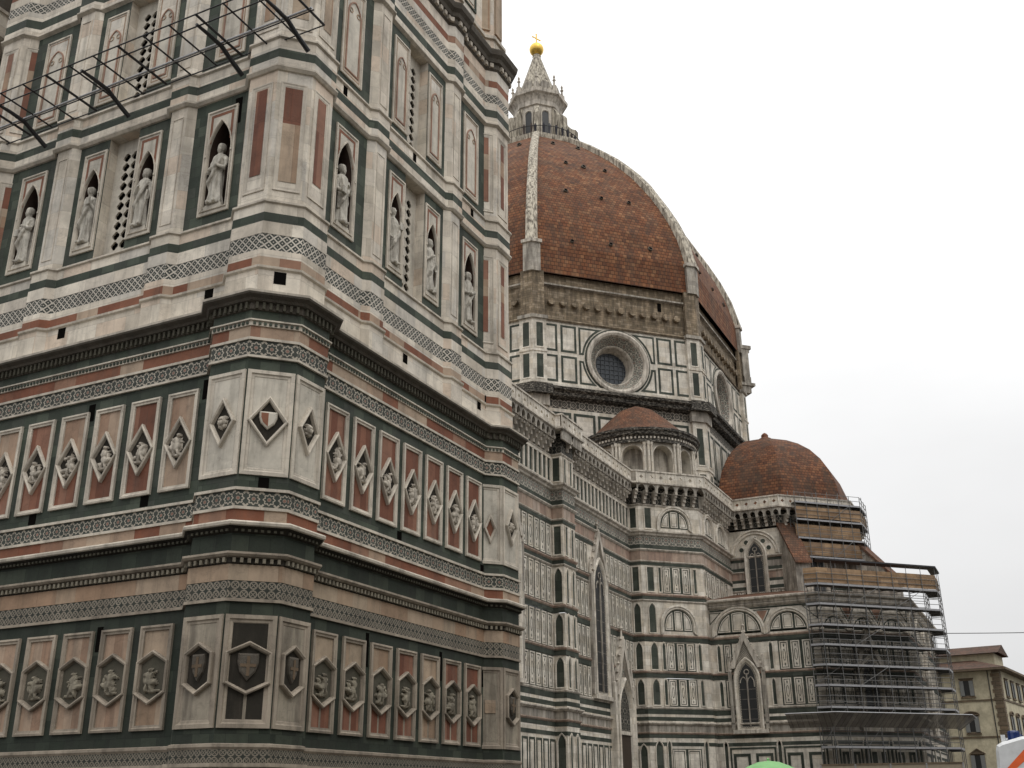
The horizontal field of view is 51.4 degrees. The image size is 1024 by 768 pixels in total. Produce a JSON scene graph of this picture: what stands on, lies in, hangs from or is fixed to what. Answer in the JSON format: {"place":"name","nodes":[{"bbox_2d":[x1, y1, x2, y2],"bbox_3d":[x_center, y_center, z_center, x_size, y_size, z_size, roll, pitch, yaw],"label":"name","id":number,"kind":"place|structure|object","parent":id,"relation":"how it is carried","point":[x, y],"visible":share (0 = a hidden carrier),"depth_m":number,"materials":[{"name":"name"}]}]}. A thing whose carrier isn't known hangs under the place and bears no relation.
{"place":"outdoors","nodes":[
{"label":"outdoors","id":0,"kind":"place"},
{"bbox_2d":[502,0,1023,678],"label":"sky","id":1,"kind":"structure","parent":0,"point":[849,174],"materials":[{"name":"white"}]},
{"bbox_2d":[820,762,964,767],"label":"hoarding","id":2,"kind":"object","parent":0,"point":[919,765],"visible":1,"depth_m":71.17,"materials":[{"name":"brown"}]},
{"label":"ground","id":3,"kind":"structure","parent":0,"visible":0},
{"bbox_2d":[0,0,528,767],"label":"bell tower","id":4,"kind":"structure","parent":3,"relation":"on","point":[258,498],"depth_m":30.43,"materials":[{"name":"white stone"}]},
{"bbox_2d":[11,207,35,268],"bbox_3d":[-15.620,-4.696,34.191,0.713,2.246,0.555,-11,-24,24],"label":"statue","id":5,"kind":"object","parent":4,"relation":"on","point":[24,232],"visible":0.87,"depth_m":33.99,"materials":[{"name":"stone"}]},
{"bbox_2d":[74,187,96,249],"bbox_3d":[-13.164,-5.155,33.071,0.771,2.246,0.528,-11,-24,24],"label":"statue","id":6,"kind":"object","parent":4,"relation":"on","point":[85,222],"visible":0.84,"depth_m":32.86,"materials":[{"name":"stone"}]},
{"bbox_2d":[130,168,152,232],"bbox_3d":[-11.109,-5.547,32.113,0.714,2.246,0.546,-11,-24,24],"label":"statue","id":7,"kind":"object","parent":4,"relation":"on","point":[141,194],"visible":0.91,"depth_m":31.91,"materials":[{"name":"stone"}]},
{"bbox_2d":[0,0,324,148],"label":"iron rack","id":8,"kind":"object","parent":4,"relation":"attached to","point":[218,43],"visible":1,"depth_m":31.86,"materials":[{"name":"black metal"}]},
{"bbox_2d":[202,143,228,210],"bbox_3d":[-8.538,-6.036,30.917,0.728,2.246,0.563,-11,-24,24],"label":"statue","id":9,"kind":"object","parent":4,"relation":"on","point":[216,173],"visible":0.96,"depth_m":30.75,"materials":[{"name":"stone"}]},
{"bbox_2d":[334,164,351,232],"bbox_3d":[-5.130,-5.638,31.985,0.555,2.246,0.713,-11,-24,24],"label":"statue","id":10,"kind":"object","parent":4,"relation":"on","point":[343,190],"visible":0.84,"depth_m":31.79,"materials":[{"name":"stone"}]},
{"bbox_2d":[389,207,402,271],"bbox_3d":[-3.862,-4.701,34.381,0.528,2.246,0.771,-11,-24,24],"label":"statue","id":11,"kind":"object","parent":4,"relation":"on","point":[396,229],"visible":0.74,"depth_m":34.22,"materials":[{"name":"stone"}]},
{"bbox_2d":[426,239,437,299],"bbox_3d":[-2.827,-3.953,36.295,0.546,2.246,0.714,-11,-24,24],"label":"statue","id":12,"kind":"object","parent":4,"relation":"on","point":[431,290],"visible":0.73,"depth_m":36.10,"materials":[{"name":"stone"}]},
{"bbox_2d":[464,272,475,328],"bbox_3d":[-1.602,-3.066,38.565,0.563,2.246,0.728,-11,-24,24],"label":"statue","id":13,"kind":"object","parent":4,"relation":"on","point":[469,294],"visible":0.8,"depth_m":38.32,"materials":[{"name":"stone"}]},
{"bbox_2d":[0,0,949,767],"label":"cathedral","id":14,"kind":"structure","parent":3,"relation":"on","point":[658,490],"depth_m":105.77,"materials":[{"name":"stone"}]},
{"bbox_2d":[518,515,525,682],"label":"gothic window","id":15,"kind":"structure","parent":14,"relation":"in","point":[521,541],"depth_m":80.11,"materials":[{"name":"white stone"}]},
{"bbox_2d":[551,456,560,482],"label":"blind window","id":16,"kind":"structure","parent":14,"relation":"in","point":[555,461],"depth_m":89.68,"materials":[{"name":"green stone"}]},
{"bbox_2d":[552,524,562,555],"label":"blind window","id":17,"kind":"structure","parent":14,"relation":"in","point":[557,547],"depth_m":87.50,"materials":[{"name":"green stone"}]},
{"bbox_2d":[562,457,566,482],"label":"blind window","id":18,"kind":"structure","parent":14,"relation":"in","point":[564,460],"depth_m":90.12,"materials":[{"name":"white stone"}]},
{"bbox_2d":[564,525,568,556],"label":"blind window","id":19,"kind":"structure","parent":14,"relation":"in","point":[566,536],"depth_m":87.84,"materials":[{"name":"white stone"}]},
{"bbox_2d":[568,461,572,486],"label":"blind window","id":20,"kind":"structure","parent":14,"relation":"in","point":[570,475],"depth_m":91.05,"materials":[{"name":"white stone"}]},
{"bbox_2d":[570,528,574,559],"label":"blind window","id":21,"kind":"structure","parent":14,"relation":"in","point":[572,547],"depth_m":88.81,"materials":[{"name":"white stone"}]},
{"bbox_2d":[588,520,613,701],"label":"gothic window","id":22,"kind":"structure","parent":14,"relation":"in","point":[598,586],"depth_m":93.44,"materials":[{"name":"white stone"}]},
{"bbox_2d":[628,506,636,529],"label":"blind window","id":23,"kind":"structure","parent":14,"relation":"in","point":[632,512],"depth_m":105.03,"materials":[{"name":"green stone"}]},
{"bbox_2d":[631,566,640,592],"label":"blind window","id":24,"kind":"structure","parent":14,"relation":"in","point":[635,571],"depth_m":102.82,"materials":[{"name":"green stone"}]},
{"bbox_2d":[643,506,652,529],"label":"blind window","id":25,"kind":"structure","parent":14,"relation":"in","point":[647,511],"depth_m":105.08,"materials":[{"name":"green stone"}]},
{"bbox_2d":[646,566,655,592],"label":"blind window","id":26,"kind":"structure","parent":14,"relation":"in","point":[650,571],"depth_m":102.85,"materials":[{"name":"green stone"}]},
{"bbox_2d":[657,303,660,311],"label":"doorway","id":27,"kind":"structure","parent":14,"relation":"in","point":[658,305],"depth_m":125.83,"materials":[{"name":"black"}]},
{"bbox_2d":[657,566,662,592],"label":"blind window","id":28,"kind":"structure","parent":14,"relation":"in","point":[659,569],"depth_m":103.13,"materials":[{"name":"white stone"}]},
{"bbox_2d":[692,569,698,594],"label":"blind window","id":29,"kind":"structure","parent":14,"relation":"in","point":[694,571],"depth_m":104.28,"materials":[{"name":"white stone"}]},
{"bbox_2d":[728,622,769,733],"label":"gothic window","id":30,"kind":"structure","parent":14,"relation":"in","point":[748,702],"depth_m":100.12,"materials":[{"name":"white stone"}]},
{"bbox_2d":[744,537,770,593],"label":"gothic window","id":31,"kind":"structure","parent":14,"relation":"in","point":[756,569],"depth_m":113.43,"materials":[{"name":"white stone"}]},
{"bbox_2d":[809,537,830,591],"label":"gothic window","id":32,"kind":"structure","parent":14,"relation":"in","point":[815,564],"depth_m":113.40,"materials":[{"name":"white stone"}]},
{"bbox_2d":[787,491,870,590],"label":"scaffolding","id":33,"kind":"object","parent":14,"relation":"attached to","point":[840,533],"visible":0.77,"depth_m":114.23,"materials":[{"name":"wood"}]},
{"bbox_2d":[852,616,893,731],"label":"gothic window","id":34,"kind":"structure","parent":14,"relation":"in","point":[866,692],"depth_m":98.84,"materials":[{"name":"white stone"}]},
{"bbox_2d":[922,635,941,738],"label":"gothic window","id":35,"kind":"structure","parent":14,"relation":"in","point":[927,673],"depth_m":109.28,"materials":[{"name":"white stone"}]},
{"bbox_2d":[746,758,792,767],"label":"parasol","id":36,"kind":"object","parent":3,"relation":"on","point":[769,764],"visible":1,"depth_m":21.76,"materials":[{"name":"green fabric"}]},
{"bbox_2d":[785,557,976,767],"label":"scaffolding","id":37,"kind":"object","parent":3,"relation":"on","point":[894,582],"visible":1,"depth_m":99.14,"materials":[{"name":"metal"}]},
{"bbox_2d":[944,632,1023,633],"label":"cable","id":38,"kind":"object","parent":37,"relation":"attached to","point":[979,633],"visible":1,"depth_m":97.61,"materials":[{"name":"metal"}]},
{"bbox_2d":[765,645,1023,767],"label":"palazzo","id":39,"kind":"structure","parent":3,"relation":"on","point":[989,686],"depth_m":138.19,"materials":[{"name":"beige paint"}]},
{"bbox_2d":[958,678,975,698],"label":"window frame","id":40,"kind":"structure","parent":39,"relation":"in","point":[966,685],"depth_m":138.97,"materials":[{"name":"grey wood"}]},
{"bbox_2d":[964,711,981,734],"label":"window frame","id":41,"kind":"structure","parent":39,"relation":"in","point":[973,728],"depth_m":137.22,"materials":[{"name":"grey wood"}]},
{"bbox_2d":[969,748,986,767],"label":"window frame","id":42,"kind":"structure","parent":39,"relation":"in","point":[977,757],"depth_m":135.75,"materials":[{"name":"grey wood"}]},
{"bbox_2d":[1003,678,1010,698],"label":"window frame","id":43,"kind":"structure","parent":39,"relation":"in","point":[1006,684],"depth_m":139.18,"materials":[{"name":"grey wood"}]},
{"bbox_2d":[1009,711,1015,730],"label":"window frame","id":44,"kind":"structure","parent":39,"relation":"in","point":[1011,713],"depth_m":137.72,"materials":[{"name":"brown stone"}]},
{"bbox_2d":[1009,680,1016,700],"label":"window frame","id":45,"kind":"structure","parent":39,"relation":"in","point":[1011,682],"depth_m":142.17,"materials":[{"name":"grey wood"}]},
{"bbox_2d":[1015,683,1022,702],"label":"window frame","id":46,"kind":"structure","parent":39,"relation":"in","point":[1017,684],"depth_m":145.13,"materials":[{"name":"grey wood"}]},
{"bbox_2d":[1015,713,1023,735],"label":"window frame","id":47,"kind":"structure","parent":39,"relation":"in","point":[1017,715],"depth_m":140.65,"materials":[{"name":"grey stone"}]},
{"bbox_2d":[996,730,1023,767],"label":"ambulance","id":48,"kind":"object","parent":3,"relation":"on","point":[1010,751],"visible":1,"depth_m":20.79,"materials":[{"name":"white paint"}]}
]}

